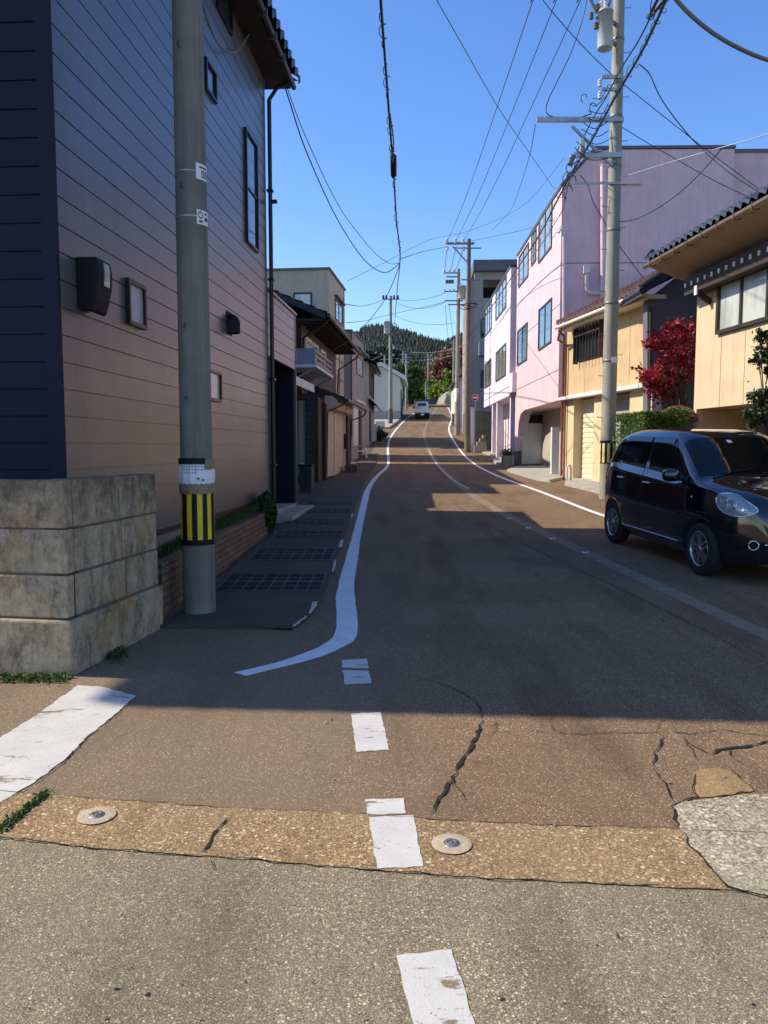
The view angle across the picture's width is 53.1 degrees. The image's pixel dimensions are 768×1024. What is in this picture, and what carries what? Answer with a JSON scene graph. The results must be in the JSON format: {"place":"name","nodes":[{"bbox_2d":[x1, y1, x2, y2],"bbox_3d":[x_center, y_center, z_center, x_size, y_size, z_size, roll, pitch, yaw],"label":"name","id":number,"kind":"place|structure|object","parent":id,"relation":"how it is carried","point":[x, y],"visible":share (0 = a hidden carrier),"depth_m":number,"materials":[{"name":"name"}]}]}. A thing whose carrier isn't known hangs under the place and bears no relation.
{"place":"outdoors","nodes":[
{"label":"outdoors","id":0,"kind":"place"},
{"bbox_2d":[160,430,377,628],"bbox_3d":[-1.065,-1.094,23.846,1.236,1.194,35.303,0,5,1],"label":"pavement","id":1,"kind":"structure","parent":0,"point":[259,609],"depth_m":8.60,"materials":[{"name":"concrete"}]},
{"bbox_2d":[172,0,215,613],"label":"utility pole","id":2,"kind":"object","parent":1,"relation":"on","point":[196,462],"visible":0.98,"depth_m":6.49,"materials":[{"name":"concrete"}]},
{"bbox_2d":[157,511,273,619],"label":"brick planter wall","id":3,"kind":"structure","parent":1,"relation":"on","point":[236,541],"depth_m":8.74,"materials":[{"name":"brick"}]},
{"bbox_2d":[216,573,325,590],"bbox_3d":[-1.157,0.727,8.041,1.044,0.009,0.870,0,7,0],"label":"drain grate","id":4,"kind":"object","parent":1,"relation":"on","point":[272,581],"visible":0.95,"depth_m":8.00,"materials":[{"name":"metal"}]},
{"bbox_2d":[248,548,335,559],"bbox_3d":[-1.141,0.529,9.715,1.003,0.010,0.840,0,7,0],"label":"drain grate","id":5,"kind":"object","parent":1,"relation":"on","point":[293,553],"visible":1,"depth_m":9.68,"materials":[{"name":"metal"}]},
{"bbox_2d":[296,376,313,474],"bbox_3d":[-2.766,-1.898,18.125,1.450,3.150,5.100,0,5,4],"label":"carport canopy","id":6,"kind":"object","parent":1,"relation":"on","point":[307,386],"visible":0.23,"depth_m":20.56,"materials":[{"name":"white metal"}]},
{"bbox_2d":[298,463,313,490],"bbox_3d":[-1.927,-0.880,19.063,0.350,0.680,0.355,0,5,4],"label":"rubbish bin","id":7,"kind":"object","parent":1,"relation":"on","point":[306,477],"visible":1,"depth_m":18.92,"materials":[{"name":"black plastic"}]},
{"bbox_2d":[272,531,342,537],"bbox_3d":[-1.121,0.335,11.407,1.002,0.009,0.690,0,7,0],"label":"drain grate","id":8,"kind":"object","parent":1,"relation":"on","point":[308,534],"visible":1,"depth_m":11.39,"materials":[{"name":"metal"}]},
{"bbox_2d":[284,519,346,523],"bbox_3d":[-1.142,0.159,12.902,0.997,0.009,0.584,0,7,0],"label":"drain grate","id":9,"kind":"object","parent":1,"relation":"on","point":[319,521],"visible":0.96,"depth_m":12.89,"materials":[{"name":"metal"}]},
{"bbox_2d":[305,509,350,512],"bbox_3d":[-1.117,-0.023,14.447,0.971,0.009,0.548,0,7,0],"label":"drain grate","id":10,"kind":"object","parent":1,"relation":"on","point":[328,511],"visible":0.76,"depth_m":14.31,"materials":[{"name":"metal"}]},
{"bbox_2d":[306,501,353,503],"bbox_3d":[-1.106,-0.187,15.826,0.966,0.009,0.506,0,7,0],"label":"drain grate","id":11,"kind":"object","parent":1,"relation":"in","point":[330,502],"visible":1,"depth_m":15.92,"materials":[{"name":"metal"}]},
{"bbox_2d":[375,419,398,428],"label":"concrete apron","id":12,"kind":"object","parent":1,"relation":"on","point":[389,425],"visible":0.31,"depth_m":66.54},
{"bbox_2d":[382,295,401,423],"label":"utility pole","id":13,"kind":"object","parent":12,"relation":"on","point":[388,327],"visible":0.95,"depth_m":64.90,"materials":[{"name":"concrete"}]},
{"bbox_2d":[379,0,400,333],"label":"cable","id":14,"kind":"object","parent":13,"relation":"attached to","point":[390,126],"visible":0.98,"depth_m":11.55,"materials":[{"name":"rubber"}]},
{"bbox_2d":[0,404,767,828],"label":"road","id":15,"kind":"structure","parent":0,"point":[196,720],"depth_m":4.79,"materials":[{"name":"asphalt"}]},
{"bbox_2d":[0,685,134,801],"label":"crossing bar","id":16,"kind":"object","parent":15,"relation":"on","point":[46,740],"visible":1,"depth_m":4.03,"materials":[{"name":"paint"}]},
{"bbox_2d":[0,645,135,833],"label":"weeds","id":17,"kind":"object","parent":15,"relation":"on","point":[43,677],"visible":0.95,"depth_m":4.92,"materials":[{"name":"green plant"}]},
{"bbox_2d":[235,491,369,675],"bbox_3d":[-0.608,0.284,12.021,0.786,0.412,14.038,0,5,0],"label":"kerbside line","id":18,"kind":"object","parent":15,"relation":"on","point":[346,627],"visible":1,"depth_m":6.86,"materials":[{"name":"paint"}]},
{"bbox_2d":[342,659,368,667],"bbox_3d":[-0.201,1.052,5.338,0.194,0.001,0.243,0,5,0],"label":"road marking","id":19,"kind":"object","parent":15,"relation":"on","point":[356,663],"visible":1,"depth_m":5.33,"materials":[{"name":"paint"}]},
{"bbox_2d":[342,670,370,683],"bbox_3d":[-0.177,1.078,5.031,0.180,0.001,0.321,0,5,-6],"label":"road marking","id":20,"kind":"object","parent":15,"relation":"on","point":[356,677],"visible":1,"depth_m":5.01,"materials":[{"name":"paint"}]},
{"bbox_2d":[351,712,388,751],"bbox_3d":[-0.079,1.159,4.072,0.172,0.001,0.560,0,5,-5],"label":"road marking","id":21,"kind":"object","parent":15,"relation":"on","point":[369,731],"visible":1,"depth_m":4.04,"materials":[{"name":"paint"}]},
{"bbox_2d":[2,628,764,1018],"bbox_3d":[-0.469,1.151,4.017,4.708,0.033,3.831,3,6,33],"label":"grit","id":22,"kind":"object","parent":15,"relation":"on","point":[144,990],"visible":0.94,"depth_m":2.88,"materials":[{"name":"gravel"}]},
{"bbox_2d":[0,509,767,895],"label":"road cracks","id":23,"kind":"object","parent":15,"relation":"on","point":[470,747],"visible":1,"depth_m":3.28,"materials":[{"name":"asphalt"}]},
{"bbox_2d":[365,798,405,814],"bbox_3d":[0.006,1.231,3.213,0.168,0.001,0.144,0,5,-3],"label":"road marking","id":24,"kind":"object","parent":15,"relation":"on","point":[387,806],"visible":1,"depth_m":3.21,"materials":[{"name":"paint"}]},
{"bbox_2d":[365,413,414,490],"bbox_3d":[1.063,-5.898,52.407,1.446,5.150,67.548,0,5,4],"label":"kerbside line","id":25,"kind":"object","parent":15,"relation":"on","point":[370,485],"visible":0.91,"depth_m":32.64,"materials":[{"name":"paint"}]},
{"bbox_2d":[413,401,430,418],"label":"white truck","id":26,"kind":"object","parent":15,"relation":"on","point":[421,408],"visible":0.92,"depth_m":73.27,"materials":[{"name":"metal"}]},
{"bbox_2d":[443,269,465,434],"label":"utility pole","id":27,"kind":"object","parent":15,"relation":"on","point":[460,291],"visible":0.97,"depth_m":54.03,"materials":[{"name":"concrete"}]},
{"bbox_2d":[445,238,480,452],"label":"utility pole","id":28,"kind":"object","parent":15,"relation":"on","point":[467,435],"visible":1,"depth_m":41.73,"materials":[{"name":"concrete"}]},
{"bbox_2d":[447,0,532,240],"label":"cable","id":29,"kind":"object","parent":28,"relation":"attached to","point":[498,103],"visible":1,"depth_m":23.25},
{"bbox_2d":[473,435,486,452],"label":"stone steps","id":30,"kind":"structure","parent":15,"relation":"on","point":[480,446],"depth_m":41.87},
{"bbox_2d":[499,444,515,466],"bbox_3d":[5.138,-2.358,32.157,0.811,0.989,0.580,1,5,14],"label":"stone planter","id":31,"kind":"object","parent":15,"relation":"on","point":[507,458],"visible":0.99,"depth_m":31.99,"materials":[{"name":"grey stone"}]},
{"bbox_2d":[507,465,562,481],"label":"driveway slab","id":32,"kind":"structure","parent":15,"relation":"on","point":[540,473],"depth_m":26.61,"materials":[{"name":"concrete"}]},
{"bbox_2d":[536,0,630,498],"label":"utility pole","id":33,"kind":"object","parent":15,"relation":"on","point":[609,25],"visible":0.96,"depth_m":16.35,"materials":[{"name":"concrete"}]},
{"bbox_2d":[437,0,553,187],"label":"cable","id":34,"kind":"object","parent":33,"relation":"attached to","point":[486,87],"visible":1,"depth_m":15.67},
{"bbox_2d":[456,0,556,239],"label":"cable","id":35,"kind":"object","parent":33,"relation":"attached to","point":[514,105],"visible":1,"depth_m":23.50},
{"bbox_2d":[464,0,580,238],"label":"cable","id":36,"kind":"object","parent":33,"relation":"attached to","point":[532,104],"visible":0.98,"depth_m":23.47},
{"bbox_2d":[470,0,668,335],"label":"cable","id":37,"kind":"object","parent":33,"relation":"attached to","point":[654,10],"visible":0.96,"depth_m":12.59,"materials":[{"name":"rubber"}]},
{"bbox_2d":[576,7,655,151],"bbox_3d":[4.058,-7.502,13.401,0.365,1.338,8.060,1,5,6],"label":"cable","id":38,"kind":"object","parent":33,"relation":"attached to","point":[618,72],"visible":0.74,"depth_m":13.54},
{"bbox_2d":[543,0,758,188],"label":"cable","id":39,"kind":"object","parent":33,"relation":"attached to","point":[642,99],"visible":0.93,"depth_m":15.48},
{"bbox_2d":[568,133,767,188],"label":"cable","id":40,"kind":"object","parent":33,"relation":"attached to","point":[683,158],"visible":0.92,"depth_m":14.51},
{"bbox_2d":[423,408,767,640],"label":"pipe strip","id":41,"kind":"object","parent":15,"relation":"on","point":[748,626],"visible":0.98,"depth_m":8.59,"materials":[{"name":"concrete"}]},
{"bbox_2d":[447,407,767,566],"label":"edge line","id":42,"kind":"object","parent":15,"relation":"on","point":[558,498],"visible":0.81,"depth_m":20.72,"materials":[{"name":"paint"}]},
{"bbox_2d":[664,405,699,428],"bbox_3d":[6.155,-1.220,16.158,0.863,2.055,0.821,0,5,0],"label":"rusty shrub","id":43,"kind":"object","parent":15,"relation":"on","point":[692,415],"visible":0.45,"depth_m":15.90,"materials":[{"name":"orange plant"}]},
{"bbox_2d":[604,429,767,574],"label":"black car","id":44,"kind":"object","parent":15,"relation":"on","point":[699,497],"visible":1,"depth_m":8.93,"materials":[{"name":"paint"}]},
{"bbox_2d":[693,768,752,796],"bbox_3d":[1.479,1.210,3.443,0.280,0.001,0.308,0,5,0],"label":"tan patch","id":45,"kind":"object","parent":15,"relation":"on","point":[710,782],"visible":1,"depth_m":3.43,"materials":[{"name":"concrete"}]},
{"bbox_2d":[0,796,767,1023],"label":"cross street","id":46,"kind":"structure","parent":0,"point":[204,926],"depth_m":2.33,"materials":[{"name":"asphalt"}]},
{"bbox_2d":[0,792,737,889],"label":"gutter slab","id":47,"kind":"structure","parent":46,"relation":"on","point":[578,853],"depth_m":2.93,"materials":[{"name":"concrete"}]},
{"bbox_2d":[77,806,115,823],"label":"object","id":48,"kind":"object","parent":47,"relation":"on","point":[95,815],"visible":1,"depth_m":3.12,"materials":[{"name":"metal"}]},
{"bbox_2d":[369,815,422,868],"bbox_3d":[0.044,1.253,2.933,0.184,0.001,0.390,0,5,-5],"label":"road marking","id":49,"kind":"object","parent":47,"relation":"on","point":[395,843],"visible":1,"depth_m":2.92,"materials":[{"name":"paint"}]},
{"bbox_2d":[432,833,471,853],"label":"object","id":50,"kind":"object","parent":47,"relation":"on","point":[449,843],"visible":1,"depth_m":2.89,"materials":[{"name":"metal"}]},
{"bbox_2d":[672,794,767,894],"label":"cement patch","id":51,"kind":"object","parent":47,"relation":"on","point":[736,857],"visible":1,"depth_m":2.98,"materials":[{"name":"concrete"}]},
{"bbox_2d":[396,949,474,1023],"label":"road marking","id":52,"kind":"object","parent":46,"relation":"on","point":[432,982],"visible":1,"depth_m":2.13,"materials":[{"name":"paint"}]},
{"bbox_2d":[403,405,514,466],"bbox_3d":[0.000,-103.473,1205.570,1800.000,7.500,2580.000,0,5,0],"label":"ground","id":53,"kind":"structure","parent":0,"point":[460,427],"depth_m":62.44,"materials":[{"name":"concrete"}]},
{"bbox_2d":[0,474,162,675],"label":"block wall","id":54,"kind":"structure","parent":53,"relation":"on","point":[80,590],"depth_m":5.12,"materials":[{"name":"concrete"}]},
{"bbox_2d":[0,0,299,548],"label":"house","id":55,"kind":"structure","parent":53,"relation":"on","point":[87,161],"depth_m":6.83,"materials":[{"name":"wood"}]},
{"bbox_2d":[76,257,111,315],"bbox_3d":[-2.260,-1.762,6.019,0.194,0.408,0.250,0,5,4],"label":"wall box","id":56,"kind":"object","parent":55,"relation":"attached to","point":[94,281],"visible":1,"depth_m":5.91,"materials":[{"name":"black plastic"}]},
{"bbox_2d":[123,277,147,329],"bbox_3d":[-2.274,-1.898,7.030,0.060,0.402,0.408,0,5,4],"label":"window","id":57,"kind":"structure","parent":55,"relation":"in","point":[135,292],"depth_m":7.02,"materials":[{"name":"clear glass"}]},
{"bbox_2d":[204,56,217,104],"bbox_3d":[-2.095,-5.192,9.251,0.060,0.363,0.430,0,5,4],"label":"window","id":58,"kind":"structure","parent":55,"relation":"in","point":[210,75],"depth_m":9.26,"materials":[{"name":"black glass"}]},
{"bbox_2d":[211,369,222,402],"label":"window","id":59,"kind":"structure","parent":55,"relation":"in","point":[216,376],"depth_m":9.58,"materials":[{"name":"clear glass"}]},
{"bbox_2d":[215,0,232,35],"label":"window","id":60,"kind":"structure","parent":55,"relation":"in","point":[224,8],"depth_m":9.93,"materials":[{"name":"black glass"}]},
{"bbox_2d":[203,3,249,52],"bbox_3d":[-1.898,-6.436,10.556,0.168,1.363,3.550,1,5,7],"label":"cable","id":61,"kind":"object","parent":55,"relation":"attached to","point":[223,48],"visible":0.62,"depth_m":9.27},
{"bbox_2d":[226,310,239,335],"bbox_3d":[-1.980,-2.498,10.171,0.150,0.300,0.230,0,5,4],"label":"vent hood","id":62,"kind":"object","parent":55,"relation":"attached to","point":[233,323],"visible":1,"depth_m":10.10,"materials":[{"name":"black plastic"}]},
{"bbox_2d":[243,127,258,253],"bbox_3d":[-1.952,-4.698,11.292,0.060,1.584,0.690,0,5,4],"label":"window","id":63,"kind":"structure","parent":55,"relation":"in","point":[250,146],"depth_m":11.29,"materials":[{"name":"clear glass"}]},
{"bbox_2d":[284,86,399,272],"bbox_3d":[-0.726,-6.750,17.429,0.347,1.133,10.420,1,5,11],"label":"cable","id":64,"kind":"object","parent":55,"relation":"attached to","point":[321,185],"visible":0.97,"depth_m":14.89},
{"bbox_2d":[286,86,397,263],"bbox_3d":[-0.717,-6.950,17.412,0.346,0.728,10.409,1,5,11],"label":"cable","id":65,"kind":"object","parent":55,"relation":"attached to","point":[324,177],"visible":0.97,"depth_m":14.97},
{"bbox_2d":[267,287,314,523],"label":"porch wing","id":66,"kind":"structure","parent":53,"relation":"on","point":[287,506],"depth_m":14.79,"materials":[{"name":"paint"}]},
{"bbox_2d":[267,267,345,396],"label":"beige building","id":67,"kind":"structure","parent":53,"relation":"on","point":[322,288],"depth_m":30.50,"materials":[{"name":"paint"}]},
{"bbox_2d":[293,292,311,304],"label":"window","id":68,"kind":"structure","parent":67,"relation":"in","point":[306,297],"depth_m":30.48,"materials":[{"name":"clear glass"}]},
{"bbox_2d":[335,298,342,326],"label":"window","id":69,"kind":"structure","parent":67,"relation":"in","point":[338,307],"depth_m":32.74,"materials":[{"name":"glass"}]},
{"bbox_2d":[267,286,367,481],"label":"shop house","id":70,"kind":"structure","parent":53,"relation":"on","point":[328,409],"depth_m":23.88,"materials":[{"name":"wood"}]},
{"bbox_2d":[346,416,349,464],"bbox_3d":[-1.399,-2.617,29.965,0.070,2.200,0.800,0,5,4],"label":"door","id":71,"kind":"structure","parent":70,"relation":"in","point":[347,417],"depth_m":29.74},
{"bbox_2d":[345,329,369,461],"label":"grey building","id":72,"kind":"structure","parent":53,"relation":"on","point":[354,381],"depth_m":37.80,"materials":[{"name":"brown concrete"}]},
{"bbox_2d":[363,358,381,446],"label":"house","id":73,"kind":"structure","parent":53,"relation":"on","point":[371,368],"depth_m":46.20,"materials":[{"name":"paint"}]},
{"bbox_2d":[366,344,412,368],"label":"broadleaf tree","id":74,"kind":"object","parent":53,"relation":"on","point":[379,351],"visible":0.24,"depth_m":106.70,"materials":[{"name":"green plant"}]},
{"bbox_2d":[374,362,407,420],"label":"white gabled house","id":75,"kind":"structure","parent":53,"relation":"on","point":[381,389],"depth_m":71.41,"materials":[{"name":"paint"}]},
{"bbox_2d":[392,358,427,405],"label":"broadleaf tree","id":76,"kind":"object","parent":53,"relation":"on","point":[415,376],"visible":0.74,"depth_m":95.23,"materials":[{"name":"green plant"}]},
{"bbox_2d":[421,368,460,401],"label":"broadleaf tree","id":77,"kind":"object","parent":53,"relation":"on","point":[436,389],"visible":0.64,"depth_m":119.54,"materials":[{"name":"green plant"}]},
{"bbox_2d":[424,344,462,383],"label":"broadleaf tree","id":78,"kind":"object","parent":53,"relation":"on","point":[436,370],"visible":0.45,"depth_m":126.08,"materials":[{"name":"brown plant"}]},
{"bbox_2d":[448,375,461,425],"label":"pale far house","id":79,"kind":"structure","parent":53,"relation":"on","point":[452,387],"depth_m":68.37,"materials":[{"name":"paint"}]},
{"bbox_2d":[470,407,474,451],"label":"white gate post","id":80,"kind":"object","parent":53,"relation":"on","point":[472,424],"visible":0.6,"depth_m":42.26,"materials":[{"name":"paint"}]},
{"bbox_2d":[463,410,491,449],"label":"stone retaining wall","id":81,"kind":"structure","parent":53,"relation":"on","point":[483,422],"depth_m":42.95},
{"bbox_2d":[462,259,516,433],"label":"grey terrace building","id":82,"kind":"structure","parent":53,"relation":"on","point":[489,274],"depth_m":49.21,"materials":[{"name":"paint"}]},
{"bbox_2d":[484,265,516,463],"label":"pale pink building","id":83,"kind":"structure","parent":53,"relation":"on","point":[500,379],"depth_m":37.74,"materials":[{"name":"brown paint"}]},
{"bbox_2d":[484,358,491,388],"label":"window","id":84,"kind":"structure","parent":83,"relation":"in","point":[487,374],"depth_m":42.83,"materials":[{"name":"glass"}]},
{"bbox_2d":[485,299,491,336],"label":"window","id":85,"kind":"structure","parent":83,"relation":"in","point":[488,318],"depth_m":42.39,"materials":[{"name":"glass"}]},
{"bbox_2d":[495,343,505,381],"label":"window","id":86,"kind":"structure","parent":83,"relation":"in","point":[500,363],"depth_m":37.23,"materials":[{"name":"glass"}]},
{"bbox_2d":[495,275,506,320],"bbox_3d":[5.654,-10.286,37.146,0.060,1.439,3.914,0,5,1],"label":"window","id":87,"kind":"structure","parent":83,"relation":"in","point":[500,306],"depth_m":36.92,"materials":[{"name":"glass"}]},
{"bbox_2d":[564,477,598,493],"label":"driveway slab","id":88,"kind":"structure","parent":53,"relation":"on","point":[590,485],"depth_m":20.73,"materials":[{"name":"concrete"}]},
{"bbox_2d":[554,270,673,481],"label":"ochre house","id":89,"kind":"structure","parent":53,"relation":"on","point":[580,398],"depth_m":22.19,"materials":[{"name":"paint"}]},
{"bbox_2d":[573,319,603,363],"bbox_3d":[5.934,-4.911,22.208,0.220,1.076,1.814,-1,5,-9],"label":"window","id":90,"kind":"structure","parent":89,"relation":"in","point":[587,342],"depth_m":22.23,"materials":[{"name":"brown metal"}]},
{"bbox_2d":[514,145,767,473],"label":"pink building","id":91,"kind":"structure","parent":53,"relation":"on","point":[561,274],"depth_m":24.40,"materials":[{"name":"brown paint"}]},
{"bbox_2d":[517,322,527,365],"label":"window","id":92,"kind":"structure","parent":91,"relation":"in","point":[522,334],"depth_m":31.72,"materials":[{"name":"glass"}]},
{"bbox_2d":[518,242,528,287],"bbox_3d":[5.724,-10.080,31.478,0.060,1.298,2.393,0,5,1],"label":"window","id":93,"kind":"structure","parent":91,"relation":"in","point":[523,274],"depth_m":31.43,"materials":[{"name":"blue glass"}]},
{"bbox_2d":[522,423,541,463],"bbox_3d":[6.347,-2.933,32.976,0.859,1.739,0.070,0,5,1],"label":"garage door","id":94,"kind":"structure","parent":91,"relation":"in","point":[532,437],"depth_m":32.94,"materials":[{"name":"metal"}]},
{"bbox_2d":[531,227,536,266],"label":"window","id":95,"kind":"structure","parent":91,"relation":"in","point":[534,235],"depth_m":29.09,"materials":[{"name":"blue glass"}]},
{"bbox_2d":[538,297,551,350],"bbox_3d":[5.643,-6.547,26.938,0.060,1.480,2.338,0,5,1],"label":"window","id":96,"kind":"structure","parent":91,"relation":"in","point":[545,312],"depth_m":26.84,"materials":[{"name":"glass"}]},
{"bbox_2d":[538,198,552,263],"bbox_3d":[5.652,-9.799,26.908,0.060,1.613,2.400,0,5,1],"label":"window","id":97,"kind":"structure","parent":91,"relation":"in","point":[546,245],"depth_m":26.86,"materials":[{"name":"blue glass"}]},
{"bbox_2d":[643,184,767,433],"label":"tan house","id":98,"kind":"structure","parent":53,"relation":"on","point":[717,264],"depth_m":14.68,"materials":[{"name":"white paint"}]},
{"bbox_2d":[639,63,757,190],"bbox_3d":[5.935,-7.134,14.605,2.226,2.526,0.841,1,5,13],"label":"cable","id":99,"kind":"object","parent":98,"relation":"attached to","point":[689,135],"visible":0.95,"depth_m":14.59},
{"bbox_2d":[715,267,767,334],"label":"window","id":100,"kind":"structure","parent":98,"relation":"in","point":[743,302],"depth_m":14.31,"materials":[{"name":"brown glass"}]},
{"bbox_2d":[265,0,767,340],"label":"sky","id":101,"kind":"structure","parent":0,"point":[442,112],"materials":[{"name":"blue"}]},
{"bbox_2d":[674,0,767,61],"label":"cable","id":102,"kind":"object","parent":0,"point":[691,15],"visible":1,"depth_m":7.62,"materials":[{"name":"rubber"}]},
{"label":"planting bed","id":103,"kind":"structure","parent":0,"visible":0},
{"bbox_2d":[156,502,260,561],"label":"weeds","id":104,"kind":"object","parent":103,"relation":"on","point":[226,521],"visible":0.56,"depth_m":9.31,"materials":[{"name":"green plant"}]},
{"bbox_2d":[255,490,277,534],"bbox_3d":[-1.800,0.014,11.736,0.339,0.723,0.946,0,5,0],"label":"ivy shrub","id":105,"kind":"object","parent":103,"relation":"on","point":[266,499],"visible":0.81,"depth_m":11.56,"materials":[{"name":"green plant"}]},
{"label":"yard paving","id":106,"kind":"structure","parent":0,"visible":0},
{"bbox_2d":[610,408,688,458],"bbox_3d":[5.303,-1.068,15.507,0.996,1.972,2.015,0,5,0],"label":"clipped hedge","id":107,"kind":"object","parent":106,"relation":"on","point":[635,421],"visible":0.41,"depth_m":14.62,"materials":[{"name":"green plant"}]},
{"bbox_2d":[620,271,696,428],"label":"grey walled house","id":108,"kind":"structure","parent":106,"relation":"on","point":[658,313],"depth_m":18.42,"materials":[{"name":"paint"}]},
{"bbox_2d":[630,313,696,426],"bbox_3d":[6.536,-2.402,17.432,1.894,4.077,1.701,0,5,0],"label":"red maple","id":109,"kind":"object","parent":106,"relation":"on","point":[682,364],"visible":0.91,"depth_m":17.10,"materials":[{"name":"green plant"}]},
{"bbox_2d":[734,327,767,435],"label":"garden tree","id":110,"kind":"object","parent":106,"relation":"on","point":[756,416],"visible":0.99,"depth_m":11.35,"materials":[{"name":"green plant"}]},
{"bbox_3d":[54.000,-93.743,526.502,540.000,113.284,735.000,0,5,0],"label":"hill","id":111,"kind":"structure","parent":0,"visible":0},
{"bbox_2d":[354,322,462,404],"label":"conifer forest","id":112,"kind":"object","parent":111,"relation":"on","point":[412,343],"visible":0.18,"depth_m":569.70,"materials":[{"name":"plant"}]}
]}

